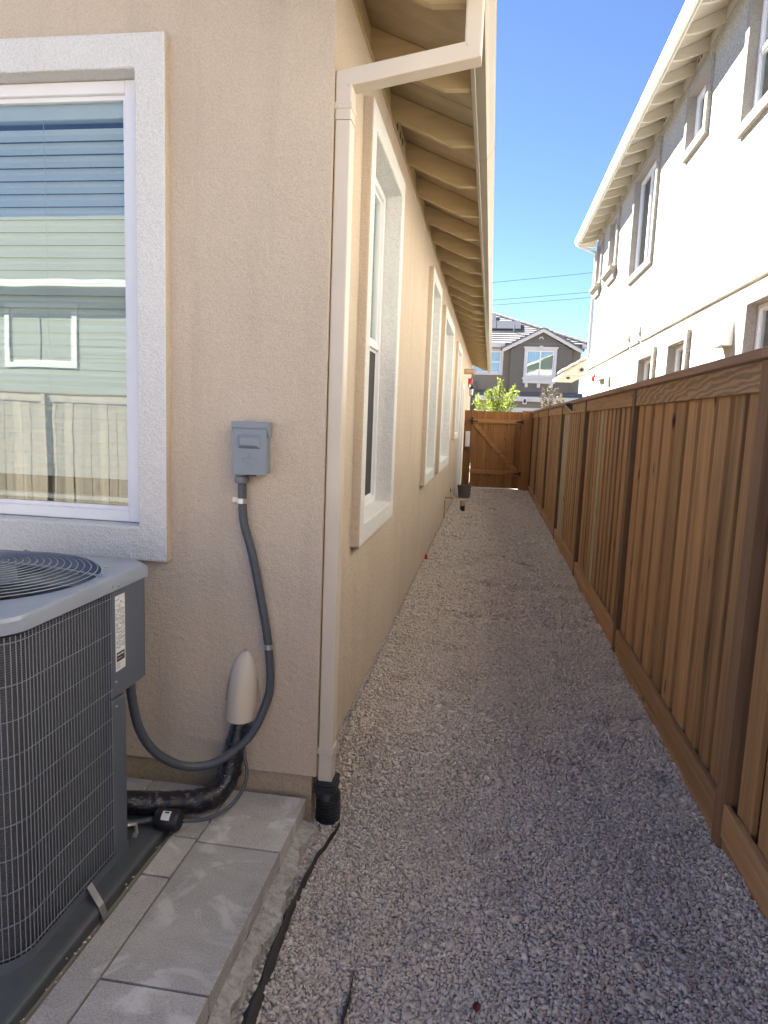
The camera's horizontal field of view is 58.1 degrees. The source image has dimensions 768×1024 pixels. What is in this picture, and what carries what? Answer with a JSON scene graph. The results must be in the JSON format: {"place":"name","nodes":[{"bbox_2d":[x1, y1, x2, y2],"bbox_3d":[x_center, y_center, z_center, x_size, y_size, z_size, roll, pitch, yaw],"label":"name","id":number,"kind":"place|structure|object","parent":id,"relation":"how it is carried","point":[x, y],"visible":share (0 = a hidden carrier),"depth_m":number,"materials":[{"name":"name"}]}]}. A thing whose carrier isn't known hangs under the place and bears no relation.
{"place":"outdoors","nodes":[
{"label":"outdoors","id":0,"kind":"place"},
{"bbox_2d":[20,820,302,1023],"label":"sand bed","id":1,"kind":"object","parent":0,"point":[68,965],"depth_m":2.29,"materials":[{"name":"soil"}]},
{"bbox_2d":[0,815,169,1023],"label":"equipment pad","id":2,"kind":"object","parent":1,"relation":"on","point":[22,990],"visible":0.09,"depth_m":2.26,"materials":[{"name":"grey plastic"}]},
{"bbox_2d":[0,549,147,975],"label":"air conditioner","id":3,"kind":"object","parent":2,"relation":"on","point":[72,648],"visible":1,"depth_m":2.29,"materials":[{"name":"grey metal"}]},
{"bbox_2d":[127,807,183,831],"bbox_3d":[-0.967,1.262,2.840,0.280,0.088,0.103,2,8,-4],"label":"filter canister","id":4,"kind":"object","parent":2,"relation":"on","point":[166,819],"visible":0.94,"depth_m":2.81,"materials":[{"name":"black plastic"}]},
{"bbox_2d":[26,777,305,1023],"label":"paved walk","id":5,"kind":"structure","parent":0,"point":[105,976],"depth_m":2.34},
{"bbox_2d":[20,804,277,1021],"bbox_3d":[-0.749,1.371,2.442,0.650,0.005,1.258,2,8,-4],"label":"grit","id":6,"kind":"object","parent":5,"relation":"on","point":[170,872],"visible":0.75,"depth_m":2.84,"materials":[{"name":"gravel"}]},
{"bbox_2d":[182,725,248,822],"bbox_3d":[-0.688,1.125,2.949,0.100,0.310,0.363,7,9,34],"label":"thin cable","id":7,"kind":"object","parent":5,"relation":"on","point":[220,812],"visible":0.93,"depth_m":2.95,"materials":[{"name":"grey plastic"}]},
{"bbox_2d":[469,456,517,489],"bbox_3d":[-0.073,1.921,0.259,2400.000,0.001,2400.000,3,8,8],"label":"ground","id":8,"kind":"structure","parent":0,"point":[489,487],"depth_m":20.82,"materials":[{"name":"grey concrete"}]},
{"bbox_2d":[0,0,496,819],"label":"beige house","id":9,"kind":"structure","parent":8,"relation":"on","point":[166,198],"depth_m":3.09,"materials":[{"name":"paint"}]},
{"bbox_2d":[0,31,170,561],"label":"window","id":10,"kind":"structure","parent":9,"relation":"in","point":[85,391],"depth_m":3.10,"materials":[{"name":"white plastic"}]},
{"bbox_2d":[127,723,248,815],"bbox_3d":[-0.901,1.082,2.931,0.711,0.420,0.177,-2,9,-29],"label":"line set","id":11,"kind":"object","parent":9,"relation":"attached to","point":[217,791],"visible":0.73,"depth_m":2.95,"materials":[{"name":"black rubber"}]},
{"bbox_2d":[126,475,274,770],"bbox_3d":[-0.779,0.480,2.917,0.640,1.273,0.172,-3,9,-35],"label":"conduit","id":12,"kind":"object","parent":9,"relation":"attached to","point":[147,743],"visible":0.95,"depth_m":3.00,"materials":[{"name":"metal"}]},
{"bbox_2d":[225,648,259,723],"bbox_3d":[-0.643,0.774,3.084,0.165,0.322,0.090,3,8,8],"label":"line cover","id":13,"kind":"object","parent":9,"relation":"attached to","point":[242,697],"visible":0.99,"depth_m":3.07,"materials":[{"name":"beige plastic"}]},
{"bbox_2d":[231,421,272,475],"bbox_3d":[-0.563,-0.268,2.936,0.155,0.228,0.086,3,8,8],"label":"disconnect box","id":14,"kind":"object","parent":9,"relation":"attached to","point":[251,449],"visible":1,"depth_m":2.91,"materials":[{"name":"grey paint"}]},
{"bbox_2d":[350,96,405,547],"bbox_3d":[-0.077,-0.989,4.092,0.172,2.210,1.250,3,8,8],"label":"window","id":15,"kind":"structure","parent":9,"relation":"in","point":[383,186],"depth_m":4.42,"materials":[{"name":"white plastic"}]},
{"bbox_2d":[317,0,484,781],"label":"downspout","id":16,"kind":"object","parent":9,"relation":"attached to","point":[351,82],"visible":1,"depth_m":2.87,"materials":[{"name":"beige metal"}]},
{"bbox_2d":[420,266,442,485],"bbox_3d":[0.466,-1.436,7.617,0.172,2.195,1.200,3,8,8],"label":"window","id":17,"kind":"structure","parent":9,"relation":"in","point":[435,290],"depth_m":7.83,"materials":[{"name":"white plastic"}]},
{"bbox_2d":[435,305,454,472],"bbox_3d":[0.837,-1.718,10.038,0.172,2.155,2.130,3,8,8],"label":"window","id":18,"kind":"structure","parent":9,"relation":"in","point":[448,328],"depth_m":10.83,"materials":[{"name":"white plastic"}]},
{"bbox_2d":[443,495,452,517],"bbox_3d":[1.082,-0.084,11.663,0.148,0.354,0.342,3,8,8],"label":"drain stub","id":19,"kind":"object","parent":9,"relation":"attached to","point":[444,504],"visible":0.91,"depth_m":11.53,"materials":[{"name":"beige plastic"}]},
{"bbox_2d":[451,341,462,439],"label":"window","id":20,"kind":"structure","parent":9,"relation":"in","point":[458,362],"depth_m":12.97,"materials":[{"name":"white plastic"}]},
{"bbox_2d":[455,382,464,494],"bbox_3d":[1.669,-1.571,15.758,0.170,2.670,1.100,3,8,8],"label":"side door","id":21,"kind":"structure","parent":9,"relation":"in","point":[459,449],"depth_m":15.31,"materials":[{"name":"white paint"}]},
{"bbox_2d":[464,369,476,375],"bbox_3d":[2.034,-3.304,16.345,0.322,0.159,0.136,3,8,8],"label":"vent pipe","id":22,"kind":"object","parent":9,"relation":"attached to","point":[470,371],"visible":0.89,"depth_m":16.30,"materials":[{"name":"beige plastic"}]},
{"bbox_2d":[468,384,473,395],"bbox_3d":[2.465,-3.481,19.571,0.186,0.385,0.156,3,8,8],"label":"wall lantern","id":23,"kind":"object","parent":9,"relation":"attached to","point":[471,390],"depth_m":19.55,"materials":[{"name":"black metal"}]},
{"bbox_2d":[472,377,519,411],"bbox_3d":[3.891,-2.990,24.462,1.706,3.525,0.903,3,8,8],"label":"young tree","id":24,"kind":"object","parent":8,"relation":"on","point":[495,406],"visible":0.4,"depth_m":24.24,"materials":[{"name":"green plant"}]},
{"bbox_2d":[470,312,587,455],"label":"grey house","id":25,"kind":"structure","parent":8,"relation":"on","point":[529,361],"depth_m":38.59,"materials":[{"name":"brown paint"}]},
{"bbox_2d":[472,348,503,374],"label":"window","id":26,"kind":"structure","parent":25,"relation":"in","point":[497,354],"depth_m":39.37,"materials":[{"name":"white plastic"}]},
{"bbox_2d":[522,346,558,387],"bbox_3d":[8.660,-8.066,38.455,1.880,2.280,0.380,3,8,8],"label":"window","id":27,"kind":"structure","parent":25,"relation":"in","point":[539,362],"depth_m":38.50,"materials":[{"name":"white plastic"}]},
{"bbox_2d":[539,384,565,407],"bbox_3d":[6.041,-2.951,25.179,1.001,3.418,0.546,3,8,8],"label":"sparse shrub","id":28,"kind":"object","parent":8,"relation":"on","point":[551,395],"visible":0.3,"depth_m":25.01,"materials":[{"name":"grey plant"}]},
{"bbox_2d":[528,346,767,920],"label":"wood fence","id":29,"kind":"object","parent":8,"relation":"on","point":[649,497],"visible":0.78,"depth_m":3.41,"materials":[{"name":"brown wood"}]},
{"bbox_2d":[565,403,572,410],"bbox_3d":[2.291,-1.306,8.597,0.082,0.105,0.160,3,8,8],"label":"solar light","id":30,"kind":"object","parent":29,"relation":"attached to","point":[568,406],"visible":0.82,"depth_m":8.52,"materials":[{"name":"black plastic"}]},
{"bbox_2d":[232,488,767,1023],"bbox_3d":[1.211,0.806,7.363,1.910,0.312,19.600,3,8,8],"label":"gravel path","id":31,"kind":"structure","parent":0,"point":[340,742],"depth_m":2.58,"materials":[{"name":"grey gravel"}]},
{"bbox_2d":[207,820,317,1023],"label":"cement footing","id":32,"kind":"object","parent":31,"relation":"on","point":[261,937],"visible":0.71,"depth_m":2.45,"materials":[{"name":"grey concrete"}]},
{"bbox_2d":[241,820,339,1023],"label":"edging strip","id":33,"kind":"object","parent":31,"relation":"on","point":[251,1013],"visible":0.95,"depth_m":2.37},
{"bbox_2d":[461,410,472,484],"bbox_3d":[2.006,-1.459,16.783,0.184,2.000,0.076,3,8,8],"label":"gate post","id":34,"kind":"object","parent":31,"relation":"on","point":[466,454],"visible":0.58,"depth_m":16.75,"materials":[{"name":"brown wood"}]},
{"bbox_2d":[465,431,469,449],"bbox_3d":[2.012,-1.725,16.666,0.112,0.442,0.083,3,8,8],"label":"utility box","id":35,"kind":"object","parent":34,"relation":"attached to","point":[467,439],"visible":1,"depth_m":16.63,"materials":[{"name":"white paint"}]},
{"bbox_2d":[518,411,532,490],"bbox_3d":[3.378,-1.395,16.580,0.232,2.030,0.076,3,8,8],"label":"gate post","id":36,"kind":"object","parent":31,"relation":"on","point":[525,451],"visible":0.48,"depth_m":16.53,"materials":[{"name":"brown wood"}]},
{"bbox_2d":[469,411,523,488],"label":"gate","id":37,"kind":"structure","parent":36,"relation":"attached to","point":[495,449],"depth_m":16.62,"materials":[{"name":"brown wood"}]},
{"bbox_2d":[233,487,767,1023],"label":"gravel","id":38,"kind":"structure","parent":0,"point":[487,539],"depth_m":2.85,"materials":[{"name":"grey gravel"}]},
{"bbox_2d":[314,772,340,825],"bbox_3d":[-0.256,1.327,3.193,0.117,0.208,0.132,3,8,8],"label":"drain adapter","id":39,"kind":"object","parent":38,"relation":"on","point":[328,801],"visible":0.98,"depth_m":3.14,"materials":[{"name":"black plastic"}]},
{"bbox_2d":[341,971,353,1023],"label":"fabric scrap","id":40,"kind":"object","parent":38,"relation":"on","point":[343,1016],"visible":1,"depth_m":2.13,"materials":[{"name":"black fabric"}]},
{"bbox_2d":[460,500,465,510],"bbox_3d":[1.428,-0.104,12.568,0.106,0.217,0.104,3,8,8],"label":"cleanout pipe","id":41,"kind":"object","parent":38,"relation":"on","point":[462,504],"visible":0.88,"depth_m":12.53,"materials":[{"name":"beige plastic"}]},
{"bbox_2d":[457,485,471,497],"bbox_3d":[1.709,-0.427,14.757,0.318,0.285,0.312,3,8,8],"label":"bucket","id":42,"kind":"object","parent":38,"relation":"on","point":[464,491],"visible":0.9,"depth_m":14.65,"materials":[{"name":"grey plastic"}]},
{"bbox_2d":[473,1001,480,1017],"bbox_3d":[0.268,1.434,1.997,0.023,0.012,0.055,3,8,8],"label":"red leaf","id":43,"kind":"object","parent":38,"relation":"on","point":[476,1006],"visible":1,"depth_m":2.00,"materials":[{"name":"red plant"}]},
{"bbox_2d":[351,540,684,1000],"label":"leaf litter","id":44,"kind":"object","parent":38,"relation":"on","point":[653,935],"visible":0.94,"depth_m":2.22,"materials":[{"name":"brown plant"}]},
{"bbox_2d":[639,991,654,999],"bbox_3d":[0.760,1.396,1.998,0.043,0.012,0.028,3,8,8],"label":"pale pebble","id":45,"kind":"object","parent":38,"relation":"on","point":[646,995],"visible":1,"depth_m":1.99,"materials":[{"name":"stone"}]},
{"bbox_2d":[493,272,592,282],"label":"power line","id":46,"kind":"object","parent":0,"point":[543,277],"visible":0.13,"depth_m":75.58,"materials":[{"name":"black metal"}]},
{"bbox_2d":[500,292,587,299],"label":"power line","id":47,"kind":"object","parent":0,"point":[540,296],"visible":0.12,"depth_m":75.73,"materials":[{"name":"black metal"}]},
{"bbox_2d":[499,297,590,304],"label":"power line","id":48,"kind":"object","parent":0,"point":[543,301],"visible":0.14,"depth_m":75.93,"materials":[{"name":"black metal"}]},
{"bbox_2d":[492,0,685,396],"label":"sky","id":49,"kind":"structure","parent":0,"point":[572,76],"materials":[{"name":"blue"}]},
{"bbox_2d":[575,0,767,395],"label":"white house","id":50,"kind":"structure","parent":0,"point":[675,223],"depth_m":8.84,"materials":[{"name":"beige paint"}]},
{"bbox_2d":[552,357,587,382],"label":"porch roof","id":51,"kind":"structure","parent":50,"relation":"attached to","point":[574,372],"depth_m":18.32,"materials":[{"name":"beige paint"}]},
{"bbox_2d":[577,243,596,357],"bbox_3d":[5.047,-5.339,17.510,0.505,2.820,0.070,3,8,8],"label":"corner downspout","id":52,"kind":"object","parent":50,"relation":"attached to","point":[592,299],"visible":0.87,"depth_m":17.45,"materials":[{"name":"white paint"}]},
{"bbox_2d":[589,234,604,298],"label":"window","id":53,"kind":"structure","parent":50,"relation":"in","point":[595,290],"depth_m":16.70,"materials":[{"name":"white plastic"}]},
{"bbox_2d":[595,373,609,387],"bbox_3d":[4.757,-2.841,15.089,0.159,0.319,1.538,3,8,8],"label":"wall pipe","id":54,"kind":"object","parent":50,"relation":"attached to","point":[605,376],"depth_m":14.43,"materials":[{"name":"white paint"}]},
{"bbox_2d":[601,207,620,286],"bbox_3d":[4.911,-5.642,14.810,0.265,1.410,1.170,3,8,8],"label":"window","id":55,"kind":"structure","parent":50,"relation":"in","point":[609,275],"depth_m":14.89,"materials":[{"name":"white plastic"}]},
{"bbox_2d":[635,324,640,333],"bbox_3d":[4.265,-3.093,11.566,0.100,0.201,0.150,3,8,8],"label":"hood vent","id":56,"kind":"object","parent":50,"relation":"attached to","point":[638,330],"visible":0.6,"depth_m":11.51,"materials":[{"name":"white paint"}]},
{"bbox_2d":[626,136,662,285],"bbox_3d":[4.488,-5.028,11.823,0.165,1.900,1.910,3,8,8],"label":"window","id":57,"kind":"structure","parent":50,"relation":"in","point":[646,187],"depth_m":12.10,"materials":[{"name":"white plastic"}]},
{"bbox_2d":[635,346,656,382],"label":"window","id":58,"kind":"structure","parent":50,"relation":"in","point":[646,360],"depth_m":11.23,"materials":[{"name":"white plastic"}]},
{"bbox_2d":[664,329,691,374],"bbox_3d":[3.906,-1.636,9.193,0.165,1.420,1.040,3,8,8],"label":"window","id":59,"kind":"structure","parent":50,"relation":"in","point":[678,345],"depth_m":9.35,"materials":[{"name":"white plastic"}]},
{"bbox_2d":[681,52,715,163],"bbox_3d":[4.050,-5.097,8.806,0.165,0.910,1.020,3,8,8],"label":"window","id":60,"kind":"structure","parent":50,"relation":"in","point":[699,96],"depth_m":8.96,"materials":[{"name":"white plastic"}]},
{"bbox_2d":[711,318,734,347],"bbox_3d":[3.543,-1.867,7.230,0.130,0.276,0.300,3,8,8],"label":"hood vent","id":61,"kind":"object","parent":50,"relation":"attached to","point":[724,338],"visible":1,"depth_m":7.13,"materials":[{"name":"white paint"}]},
{"bbox_2d":[735,0,767,138],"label":"window","id":62,"kind":"structure","parent":50,"relation":"in","point":[753,100],"depth_m":6.97,"materials":[{"name":"white plastic"}]},
{"bbox_2d":[738,283,767,353],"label":"window","id":63,"kind":"structure","parent":50,"relation":"in","point":[754,321],"depth_m":6.59,"materials":[{"name":"white plastic"}]}
]}

